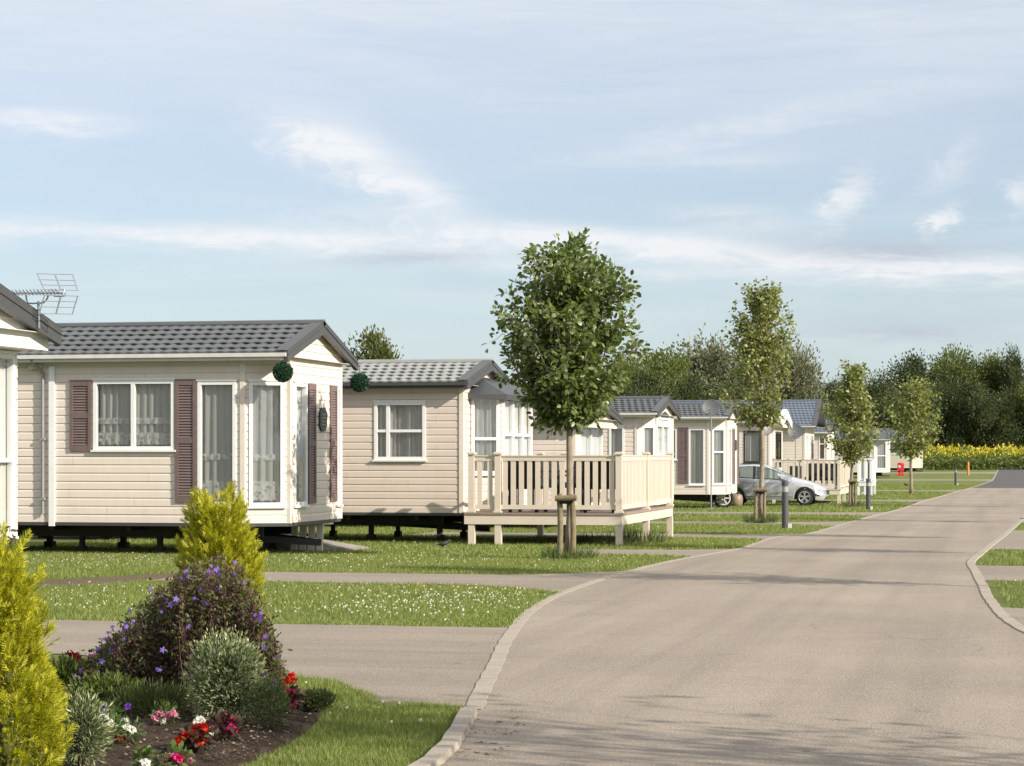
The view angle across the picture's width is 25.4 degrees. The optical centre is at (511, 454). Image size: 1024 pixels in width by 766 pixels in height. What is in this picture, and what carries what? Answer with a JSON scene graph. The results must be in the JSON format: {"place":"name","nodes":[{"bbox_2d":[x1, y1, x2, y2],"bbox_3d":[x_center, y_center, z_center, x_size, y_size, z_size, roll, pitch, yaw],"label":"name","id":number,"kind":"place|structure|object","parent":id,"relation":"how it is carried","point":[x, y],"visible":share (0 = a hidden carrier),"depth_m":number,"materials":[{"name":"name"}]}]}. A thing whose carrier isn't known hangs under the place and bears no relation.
{"place":"outdoors","nodes":[
{"label":"outdoors","id":0,"kind":"place"},
{"bbox_2d":[37,574,172,586],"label":"path","id":1,"kind":"structure","parent":0,"point":[100,580],"depth_m":27.17,"materials":[{"name":"concrete"}]},
{"bbox_2d":[41,620,508,705],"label":"driveway","id":2,"kind":"structure","parent":0,"point":[419,664],"depth_m":17.14,"materials":[{"name":"asphalt"}]},
{"bbox_2d":[151,571,623,591],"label":"driveway","id":3,"kind":"structure","parent":0,"point":[560,581],"depth_m":27.33,"materials":[{"name":"concrete"}]},
{"bbox_2d":[0,0,1023,390],"label":"sky","id":4,"kind":"structure","parent":0,"point":[352,165],"materials":[{"name":"blue"}]},
{"bbox_2d":[12,466,1023,765],"bbox_3d":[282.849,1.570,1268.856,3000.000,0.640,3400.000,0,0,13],"label":"lawn ground","id":5,"kind":"structure","parent":0,"point":[890,480],"depth_m":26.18,"materials":[{"name":"green plant"}]},
{"bbox_2d":[0,283,62,544],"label":"static caravan","id":6,"kind":"object","parent":5,"relation":"on","point":[20,330],"visible":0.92,"depth_m":25.99,"materials":[{"name":"white plastic"}]},
{"bbox_2d":[0,350,18,538],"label":"window","id":7,"kind":"structure","parent":6,"relation":"in","point":[9,355],"depth_m":26.04,"materials":[{"name":"white plastic"}]},
{"bbox_2d":[11,273,78,327],"bbox_3d":[-5.509,-1.725,25.642,1.223,0.614,0.309,0,0,13],"label":"tv aerial","id":8,"kind":"object","parent":6,"relation":"attached to","point":[38,303],"visible":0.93,"depth_m":25.57,"materials":[{"name":"metal"}]},
{"bbox_2d":[32,678,320,765],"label":"soil bed","id":9,"kind":"object","parent":5,"relation":"on","point":[118,758],"visible":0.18,"depth_m":11.61,"materials":[{"name":"soil"}]},
{"bbox_2d":[0,521,79,765],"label":"golden conifer","id":10,"kind":"object","parent":9,"relation":"on","point":[26,675],"visible":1,"depth_m":10.01,"materials":[{"name":"plant"}]},
{"bbox_2d":[34,652,88,700],"bbox_3d":[-2.624,1.336,13.288,0.425,0.373,0.400,0,0,13],"label":"leafy plant","id":11,"kind":"object","parent":9,"relation":"on","point":[67,666],"visible":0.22,"depth_m":13.22,"materials":[{"name":"green plant"}]},
{"bbox_2d":[57,684,118,765],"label":"variegated shrub","id":12,"kind":"object","parent":9,"relation":"on","point":[82,752],"visible":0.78,"depth_m":10.59,"materials":[{"name":"green plant"}]},
{"bbox_2d":[58,669,147,708],"bbox_3d":[-2.300,1.365,12.902,0.541,0.315,0.470,0,0,13],"label":"leafy plant","id":13,"kind":"object","parent":9,"relation":"on","point":[105,685],"visible":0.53,"depth_m":12.82,"materials":[{"name":"green plant"}]},
{"bbox_2d":[97,708,128,747],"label":"white flower plant","id":14,"kind":"object","parent":9,"relation":"on","point":[118,724],"visible":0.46,"depth_m":11.19,"materials":[{"name":"green plant"}]},
{"bbox_2d":[114,715,146,744],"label":"white flower plant","id":15,"kind":"object","parent":9,"relation":"on","point":[126,726],"visible":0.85,"depth_m":11.33,"materials":[{"name":"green plant"}]},
{"bbox_2d":[130,744,160,765],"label":"white flower plant","id":16,"kind":"object","parent":9,"relation":"on","point":[141,759],"visible":1,"depth_m":10.30,"materials":[{"name":"green plant"}]},
{"bbox_2d":[99,675,202,717],"bbox_3d":[-1.976,1.373,12.637,0.617,0.301,0.526,0,0,13],"label":"grassy plant","id":17,"kind":"object","parent":9,"relation":"on","point":[164,692],"visible":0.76,"depth_m":12.57,"materials":[{"name":"green plant"}]},
{"bbox_2d":[150,698,180,725],"bbox_3d":[-1.850,1.402,12.121,0.176,0.218,0.222,0,0,-8],"label":"carnation","id":18,"kind":"object","parent":9,"relation":"on","point":[171,714],"visible":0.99,"depth_m":12.09,"materials":[{"name":"pink plant"}]},
{"bbox_2d":[63,552,292,702],"bbox_3d":[-1.946,0.998,13.148,1.674,0.878,0.990,0,0,28],"label":"bellflower plant","id":19,"kind":"object","parent":9,"relation":"on","point":[156,649],"visible":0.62,"depth_m":13.00,"materials":[{"name":"green plant"}]},
{"bbox_2d":[158,739,197,765],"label":"pink flower plant","id":20,"kind":"object","parent":9,"relation":"on","point":[178,754],"visible":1,"depth_m":10.28,"materials":[{"name":"green plant"}]},
{"bbox_2d":[174,716,219,754],"bbox_3d":[-1.540,1.389,11.114,0.222,0.243,0.217,0,0,13],"label":"red flower plant","id":21,"kind":"object","parent":9,"relation":"on","point":[201,730],"visible":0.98,"depth_m":11.07,"materials":[{"name":"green plant"}]},
{"bbox_2d":[169,481,269,662],"bbox_3d":[-1.807,0.796,14.075,0.702,1.284,0.683,0,0,13],"label":"golden conifer","id":22,"kind":"object","parent":9,"relation":"on","point":[217,528],"visible":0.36,"depth_m":13.96,"materials":[{"name":"plant"}]},
{"bbox_2d":[178,622,268,723],"bbox_3d":[-1.543,1.211,12.288,0.511,0.622,0.454,0,0,13],"label":"variegated shrub","id":23,"kind":"object","parent":9,"relation":"on","point":[236,688],"visible":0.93,"depth_m":12.22,"materials":[{"name":"green plant"}]},
{"bbox_2d":[205,709,242,740],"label":"magenta flower plant","id":24,"kind":"object","parent":9,"relation":"on","point":[220,719],"visible":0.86,"depth_m":11.54,"materials":[{"name":"pink plant"}]},
{"bbox_2d":[244,669,292,731],"bbox_3d":[-1.296,1.328,12.122,0.264,0.387,0.239,0,0,13],"label":"feathery plant","id":25,"kind":"object","parent":9,"relation":"on","point":[266,711],"visible":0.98,"depth_m":12.10,"materials":[{"name":"green plant"}]},
{"bbox_2d":[269,672,309,712],"bbox_3d":[-1.270,1.369,12.895,0.255,0.283,0.246,0,0,13],"label":"red flower plant","id":26,"kind":"object","parent":9,"relation":"on","point":[293,687],"visible":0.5,"depth_m":12.86,"materials":[{"name":"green plant"}]},
{"bbox_2d":[298,685,336,714],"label":"edging plant","id":27,"kind":"object","parent":9,"relation":"on","point":[321,701],"visible":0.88,"depth_m":13.05,"materials":[{"name":"green plant"}]},
{"bbox_2d":[11,319,358,552],"bbox_3d":[-8.163,-0.280,36.447,10.788,3.620,3.700,0,0,13],"label":"static caravan","id":28,"kind":"object","parent":5,"relation":"on","point":[132,429],"visible":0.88,"depth_m":34.39,"materials":[{"name":"beige plastic"}]},
{"bbox_2d":[90,378,175,451],"bbox_3d":[-5.684,-0.589,34.307,1.359,1.110,0.180,0,0,13],"label":"window","id":29,"kind":"structure","parent":28,"relation":"in","point":[134,412],"depth_m":34.32,"materials":[{"name":"white plastic"}]},
{"bbox_2d":[196,379,236,506],"bbox_3d":[-4.395,-0.163,34.020,0.665,1.915,0.180,0,0,13],"label":"window","id":30,"kind":"structure","parent":28,"relation":"in","point":[216,398],"depth_m":34.05,"materials":[{"name":"white plastic"}]},
{"bbox_2d":[247,379,286,507],"bbox_3d":[-3.673,-0.152,34.007,0.585,1.922,0.176,0,0,-14],"label":"window","id":31,"kind":"structure","parent":28,"relation":"in","point":[266,399],"depth_m":34.04,"materials":[{"name":"white plastic"}]},
{"bbox_2d":[272,360,293,382],"bbox_3d":[-3.383,-1.256,33.601,0.328,0.418,0.324,0,0,13],"label":"topiary ball","id":32,"kind":"object","parent":28,"relation":"hanging from","point":[282,371],"visible":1,"depth_m":33.52,"materials":[{"name":"plant"}]},
{"bbox_2d":[293,380,309,507],"bbox_3d":[-3.254,-0.151,34.562,0.181,1.917,0.666,0,0,13],"label":"window","id":33,"kind":"structure","parent":28,"relation":"in","point":[300,464],"depth_m":34.79,"materials":[{"name":"white plastic"}]},
{"bbox_2d":[336,384,343,506],"bbox_3d":[-2.791,-0.138,36.475,0.110,1.955,0.268,0,0,13],"label":"window","id":34,"kind":"structure","parent":28,"relation":"in","point":[338,503],"depth_m":36.52,"materials":[{"name":"white plastic"}]},
{"bbox_2d":[350,366,369,392],"bbox_3d":[-2.497,-1.221,37.297,0.344,0.430,0.344,0,0,13],"label":"topiary ball","id":35,"kind":"object","parent":28,"relation":"hanging from","point":[359,382],"visible":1,"depth_m":37.22,"materials":[{"name":"plant"}]},
{"bbox_2d":[38,358,532,541],"bbox_3d":[-4.566,-0.083,42.640,9.674,3.338,4.087,0,0,13],"label":"static caravan","id":36,"kind":"object","parent":5,"relation":"on","point":[414,431],"visible":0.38,"depth_m":40.36,"materials":[{"name":"beige plastic"}]},
{"bbox_2d":[372,400,426,461],"bbox_3d":[-1.973,-0.411,40.279,0.998,1.083,0.188,0,0,13],"label":"window","id":37,"kind":"structure","parent":36,"relation":"in","point":[399,425],"depth_m":40.28,"materials":[{"name":"white plastic"}]},
{"bbox_2d":[471,399,499,475],"bbox_3d":[-0.484,-0.330,40.604,0.567,1.429,0.187,0,0,-11],"label":"window","id":38,"kind":"structure","parent":36,"relation":"in","point":[485,413],"depth_m":40.61,"materials":[{"name":"white plastic"}]},
{"bbox_2d":[503,400,532,454],"bbox_3d":[0.065,-0.323,41.967,0.181,1.511,2.493,0,0,13],"label":"window","id":39,"kind":"structure","parent":36,"relation":"in","point":[515,435],"depth_m":42.28,"materials":[{"name":"white plastic"}]},
{"bbox_2d":[291,522,332,551],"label":"steps","id":40,"kind":"structure","parent":5,"relation":"on","point":[311,530],"depth_m":35.82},
{"bbox_2d":[263,534,368,550],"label":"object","id":41,"kind":"structure","parent":5,"relation":"on","point":[334,545],"depth_m":36.32,"materials":[{"name":"grey concrete"}]},
{"bbox_2d":[344,323,403,359],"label":"broadleaf tree","id":42,"kind":"object","parent":5,"relation":"on","point":[371,344],"visible":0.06,"depth_m":94.31,"materials":[{"name":"green plant"}]},
{"bbox_2d":[27,513,1015,722],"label":"clover flowers","id":43,"kind":"object","parent":5,"relation":"on","point":[398,702],"visible":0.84,"depth_m":23.62,"materials":[{"name":"plant"}]},
{"bbox_2d":[503,404,623,527],"bbox_3d":[-2.433,0.243,52.570,9.476,2.856,4.000,0,0,13],"label":"static caravan","id":44,"kind":"object","parent":5,"relation":"on","point":[590,442],"visible":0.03,"depth_m":50.50,"materials":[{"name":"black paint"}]},
{"bbox_2d":[579,428,602,454],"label":"window","id":45,"kind":"structure","parent":44,"relation":"in","point":[591,443],"depth_m":52.04,"materials":[{"name":"white plastic"}]},
{"bbox_2d":[555,494,576,559],"bbox_3d":[0.798,1.068,32.729,0.314,1.001,0.328,0,0,13],"label":"tree stake","id":46,"kind":"object","parent":5,"relation":"on","point":[561,499],"visible":0.85,"depth_m":32.65,"materials":[{"name":"brown wood"}]},
{"bbox_2d":[482,227,650,556],"bbox_3d":[0.799,-0.886,32.834,2.120,4.814,2.495,0,0,38],"label":"young tree","id":47,"kind":"object","parent":5,"relation":"on","point":[562,347],"visible":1,"depth_m":32.47,"materials":[{"name":"green plant"}]},
{"bbox_2d":[464,452,673,544],"bbox_3d":[1.168,0.839,41.729,2.776,1.758,5.906,0,0,13],"label":"veranda","id":48,"kind":"object","parent":5,"relation":"on","point":[644,482],"visible":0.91,"depth_m":39.05,"materials":[{"name":"beige plastic"}]},
{"bbox_2d":[538,545,600,559],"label":"grass tuft","id":49,"kind":"object","parent":5,"relation":"on","point":[553,553],"visible":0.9,"depth_m":32.63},
{"bbox_2d":[482,537,657,545],"bbox_3d":[1.267,1.585,41.310,2.900,0.049,5.320,0,0,13],"label":"soil patch","id":50,"kind":"object","parent":5,"relation":"on","point":[552,542],"visible":0.16,"depth_m":40.00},
{"bbox_2d":[611,524,657,543],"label":"grass tuft","id":51,"kind":"object","parent":50,"relation":"on","point":[632,535],"visible":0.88,"depth_m":38.80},
{"bbox_2d":[601,351,659,395],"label":"broadleaf tree","id":52,"kind":"object","parent":5,"relation":"on","point":[634,363],"visible":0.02,"depth_m":148.46,"materials":[{"name":"green plant"}]},
{"bbox_2d":[603,396,680,504],"bbox_3d":[-0.415,0.074,62.700,9.626,3.305,4.200,0,0,13],"label":"static caravan","id":53,"kind":"object","parent":5,"relation":"on","point":[648,424],"visible":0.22,"depth_m":60.21,"materials":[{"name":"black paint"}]},
{"bbox_2d":[609,425,624,471],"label":"window","id":54,"kind":"structure","parent":53,"relation":"in","point":[616,436],"depth_m":60.17,"materials":[{"name":"white plastic"}]},
{"bbox_2d":[642,424,655,454],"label":"window","id":55,"kind":"structure","parent":53,"relation":"in","point":[646,429],"depth_m":60.21,"materials":[{"name":"white plastic"}]},
{"bbox_2d":[657,423,669,454],"bbox_3d":[4.032,0.077,61.412,0.181,1.800,2.183,0,0,13],"label":"door","id":56,"kind":"structure","parent":53,"relation":"in","point":[663,430],"depth_m":61.49,"materials":[{"name":"white plastic"}]},
{"bbox_2d":[615,363,677,399],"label":"broadleaf tree","id":57,"kind":"object","parent":5,"relation":"on","point":[643,386],"visible":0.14,"depth_m":139.73,"materials":[{"name":"green plant"}]},
{"bbox_2d":[636,340,720,398],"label":"broadleaf tree","id":58,"kind":"object","parent":5,"relation":"on","point":[676,366],"visible":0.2,"depth_m":157.60,"materials":[{"name":"green plant"}]},
{"bbox_2d":[653,402,741,506],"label":"static caravan","id":59,"kind":"object","parent":5,"relation":"on","point":[692,454],"visible":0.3,"depth_m":76.17,"materials":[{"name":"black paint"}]},
{"bbox_2d":[688,428,705,485],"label":"window","id":60,"kind":"structure","parent":59,"relation":"in","point":[696,436],"depth_m":76.13,"materials":[{"name":"white plastic"}]},
{"bbox_2d":[712,428,725,484],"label":"window","id":61,"kind":"structure","parent":59,"relation":"in","point":[718,435],"depth_m":76.15,"materials":[{"name":"white plastic"}]},
{"bbox_2d":[666,369,730,399],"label":"broadleaf tree","id":62,"kind":"object","parent":5,"relation":"on","point":[691,389],"visible":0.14,"depth_m":147.38,"materials":[{"name":"green plant"}]},
{"bbox_2d":[703,399,718,509],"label":"satellite dish","id":63,"kind":"object","parent":5,"relation":"on","point":[710,408],"visible":0.98,"depth_m":73.46,"materials":[{"name":"metal"}]},
{"bbox_2d":[664,323,788,398],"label":"broadleaf tree","id":64,"kind":"object","parent":5,"relation":"on","point":[711,366],"visible":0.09,"depth_m":164.17,"materials":[{"name":"green plant"}]},
{"bbox_2d":[712,373,754,399],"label":"broadleaf tree","id":65,"kind":"object","parent":5,"relation":"on","point":[727,387],"visible":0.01,"depth_m":149.71,"materials":[{"name":"green plant"}]},
{"bbox_2d":[672,399,826,476],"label":"static caravan","id":66,"kind":"object","parent":5,"relation":"on","point":[807,416],"visible":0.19,"depth_m":106.99,"materials":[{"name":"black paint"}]},
{"bbox_2d":[709,276,798,522],"bbox_3d":[6.127,-1.332,55.800,2.102,6.068,2.284,0,0,36],"label":"young tree","id":67,"kind":"object","parent":5,"relation":"on","point":[762,354],"visible":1,"depth_m":55.68,"materials":[{"name":"green plant"}]},
{"bbox_2d":[723,408,792,498],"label":"static caravan","id":68,"kind":"object","parent":5,"relation":"on","point":[749,447],"visible":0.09,"depth_m":90.22,"materials":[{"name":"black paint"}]},
{"bbox_2d":[744,431,759,462],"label":"window","id":69,"kind":"structure","parent":68,"relation":"in","point":[751,438],"depth_m":90.21,"materials":[{"name":"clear glass"}]},
{"bbox_2d":[740,512,779,522],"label":"grass tuft","id":70,"kind":"object","parent":5,"relation":"on","point":[768,518],"visible":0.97,"depth_m":55.62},
{"bbox_2d":[718,461,828,504],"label":"parked car","id":71,"kind":"object","parent":5,"relation":"on","point":[811,493],"visible":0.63,"depth_m":81.10,"materials":[{"name":"silver metal"}]},
{"bbox_2d":[782,480,791,528],"bbox_3d":[6.106,1.136,50.756,0.255,1.110,0.225,0,0,13],"label":"bollard","id":72,"kind":"object","parent":5,"relation":"on","point":[785,485],"visible":0.79,"depth_m":50.70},
{"bbox_2d":[763,329,832,418],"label":"broadleaf tree","id":73,"kind":"object","parent":5,"relation":"on","point":[801,374],"visible":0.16,"depth_m":167.32,"materials":[{"name":"green plant"}]},
{"bbox_2d":[772,458,850,503],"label":"veranda","id":74,"kind":"object","parent":5,"relation":"on","point":[843,475],"visible":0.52,"depth_m":84.34,"materials":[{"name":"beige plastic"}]},
{"bbox_2d":[814,419,836,483],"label":"static caravan","id":75,"kind":"object","parent":5,"relation":"on","point":[821,451],"visible":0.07,"depth_m":119.12,"materials":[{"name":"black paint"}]},
{"bbox_2d":[819,375,858,427],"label":"broadleaf tree","id":76,"kind":"object","parent":5,"relation":"on","point":[831,397],"visible":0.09,"depth_m":234.39,"materials":[{"name":"green plant"}]},
{"bbox_2d":[817,358,893,506],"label":"young tree","id":77,"kind":"object","parent":5,"relation":"on","point":[850,448],"visible":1,"depth_m":78.37,"materials":[{"name":"green plant"}]},
{"bbox_2d":[834,428,892,476],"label":"static caravan","id":78,"kind":"object","parent":5,"relation":"on","point":[882,456],"visible":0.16,"depth_m":165.28,"materials":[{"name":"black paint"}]},
{"bbox_2d":[876,441,886,468],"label":"door","id":79,"kind":"structure","parent":78,"relation":"in","point":[880,445],"depth_m":165.24,"materials":[{"name":"white plastic"}]},
{"bbox_2d":[857,459,875,494],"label":"veranda","id":80,"kind":"object","parent":5,"relation":"on","point":[865,469],"visible":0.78,"depth_m":103.11,"materials":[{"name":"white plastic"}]},
{"bbox_2d":[857,367,897,427],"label":"broadleaf tree","id":81,"kind":"object","parent":5,"relation":"on","point":[874,386],"visible":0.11,"depth_m":239.28,"materials":[{"name":"green plant"}]},
{"bbox_2d":[868,383,923,429],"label":"broadleaf tree","id":82,"kind":"object","parent":5,"relation":"on","point":[883,416],"visible":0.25,"depth_m":233.11,"materials":[{"name":"green plant"}]},
{"bbox_2d":[890,430,922,471],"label":"static caravan","id":83,"kind":"object","parent":5,"relation":"on","point":[895,459],"visible":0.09,"depth_m":195.29,"materials":[{"name":"beige paint"}]},
{"bbox_2d":[880,372,945,493],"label":"young tree","id":84,"kind":"object","parent":5,"relation":"on","point":[915,437],"visible":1,"depth_m":106.80,"materials":[{"name":"green plant"}]},
{"bbox_2d":[870,348,968,401],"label":"broadleaf tree","id":85,"kind":"object","parent":5,"relation":"on","point":[911,366],"visible":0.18,"depth_m":243.56,"materials":[{"name":"green plant"}]},
{"bbox_2d":[917,378,989,458],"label":"broadleaf tree","id":86,"kind":"object","parent":5,"relation":"on","point":[939,403],"visible":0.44,"depth_m":236.85,"materials":[{"name":"green plant"}]},
{"bbox_2d":[923,342,1009,464],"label":"broadleaf tree","id":87,"kind":"object","parent":5,"relation":"on","point":[963,366],"visible":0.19,"depth_m":247.24,"materials":[{"name":"green plant"}]},
{"bbox_2d":[916,455,1023,469],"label":"verge growth","id":88,"kind":"object","parent":5,"relation":"on","point":[945,463],"visible":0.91,"depth_m":208.31,"materials":[{"name":"green plant"}]},
{"bbox_2d":[923,445,1023,468],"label":"rape plants","id":89,"kind":"object","parent":5,"relation":"on","point":[978,456],"visible":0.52,"depth_m":214.92,"materials":[{"name":"plant"}]},
{"bbox_2d":[923,442,1023,459],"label":"rape flowers","id":90,"kind":"object","parent":89,"relation":"attached to","point":[1015,451],"visible":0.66,"depth_m":214.89,"materials":[{"name":"plant"}]},
{"bbox_2d":[936,376,1011,458],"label":"broadleaf tree","id":91,"kind":"object","parent":5,"relation":"on","point":[982,408],"visible":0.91,"depth_m":236.64,"materials":[{"name":"green plant"}]},
{"bbox_2d":[957,384,1023,464],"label":"broadleaf tree","id":92,"kind":"object","parent":5,"relation":"on","point":[1012,430],"visible":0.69,"depth_m":236.67,"materials":[{"name":"green plant"}]},
{"bbox_2d":[973,468,1023,487],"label":"road resurfaced","id":93,"kind":"structure","parent":5,"relation":"on","point":[1009,478],"depth_m":152.72,"materials":[{"name":"asphalt"}]},
{"bbox_2d":[992,341,1023,398],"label":"broadleaf tree","id":94,"kind":"object","parent":5,"relation":"on","point":[1013,372],"visible":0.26,"depth_m":245.62,"materials":[{"name":"green plant"}]},
{"bbox_2d":[1006,381,1023,450],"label":"broadleaf tree","id":95,"kind":"object","parent":5,"relation":"on","point":[1020,400],"visible":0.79,"depth_m":237.71,"materials":[{"name":"green plant"}]},
{"bbox_2d":[508,461,550,511],"bbox_3d":[0.261,0.529,39.460,0.640,0.950,0.690,0,0,21],"label":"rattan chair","id":96,"kind":"object","parent":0,"point":[517,479],"visible":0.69,"depth_m":39.22,"materials":[{"name":"wicker"}]},
{"bbox_2d":[581,461,615,512],"bbox_3d":[1.502,0.529,39.184,0.640,0.950,0.690,0,0,3],"label":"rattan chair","id":97,"kind":"object","parent":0,"point":[599,476],"visible":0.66,"depth_m":38.90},
{"bbox_2d":[408,532,794,538],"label":"driveway","id":98,"kind":"structure","parent":0,"point":[757,536],"depth_m":45.93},
{"bbox_2d":[581,549,730,556],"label":"driveway","id":99,"kind":"structure","parent":0,"point":[679,552],"depth_m":35.93,"materials":[{"name":"concrete"}]},
{"bbox_2d":[446,488,1023,761],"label":"road","id":100,"kind":"structure","parent":0,"point":[890,634],"depth_m":16.92,"materials":[{"name":"asphalt"}]},
{"bbox_2d":[408,707,477,765],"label":"kerb","id":101,"kind":"structure","parent":100,"relation":"on","point":[445,748],"depth_m":11.56,"materials":[{"name":"concrete"}]},
{"bbox_2d":[464,520,856,709],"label":"kerb","id":102,"kind":"structure","parent":100,"relation":"on","point":[478,697],"depth_m":17.86,"materials":[{"name":"concrete"}]},
{"bbox_2d":[440,746,1023,765],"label":"road patch","id":103,"kind":"object","parent":100,"relation":"on","point":[537,756],"visible":1,"depth_m":11.07,"materials":[{"name":"asphalt"}]},
{"bbox_2d":[966,519,1023,632],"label":"kerb","id":104,"kind":"structure","parent":100,"relation":"on","point":[998,610],"depth_m":25.44,"materials":[{"name":"concrete"}]},
{"bbox_2d":[637,521,849,525],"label":"driveway","id":105,"kind":"structure","parent":0,"point":[813,523],"depth_m":56.30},
{"bbox_2d":[674,512,883,515],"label":"driveway","id":106,"kind":"structure","parent":0,"point":[851,513],"depth_m":68.75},
{"bbox_2d":[805,463,836,488],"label":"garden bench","id":107,"kind":"object","parent":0,"point":[820,471],"visible":0.61,"depth_m":85.18,"materials":[{"name":"wood"}]},
{"bbox_2d":[976,565,1023,580],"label":"driveway","id":108,"kind":"structure","parent":0,"point":[1011,573],"depth_m":28.72,"materials":[{"name":"concrete"}]},
{"bbox_2d":[989,530,1023,549],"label":"driveway","id":109,"kind":"structure","parent":0,"point":[1014,539],"depth_m":41.67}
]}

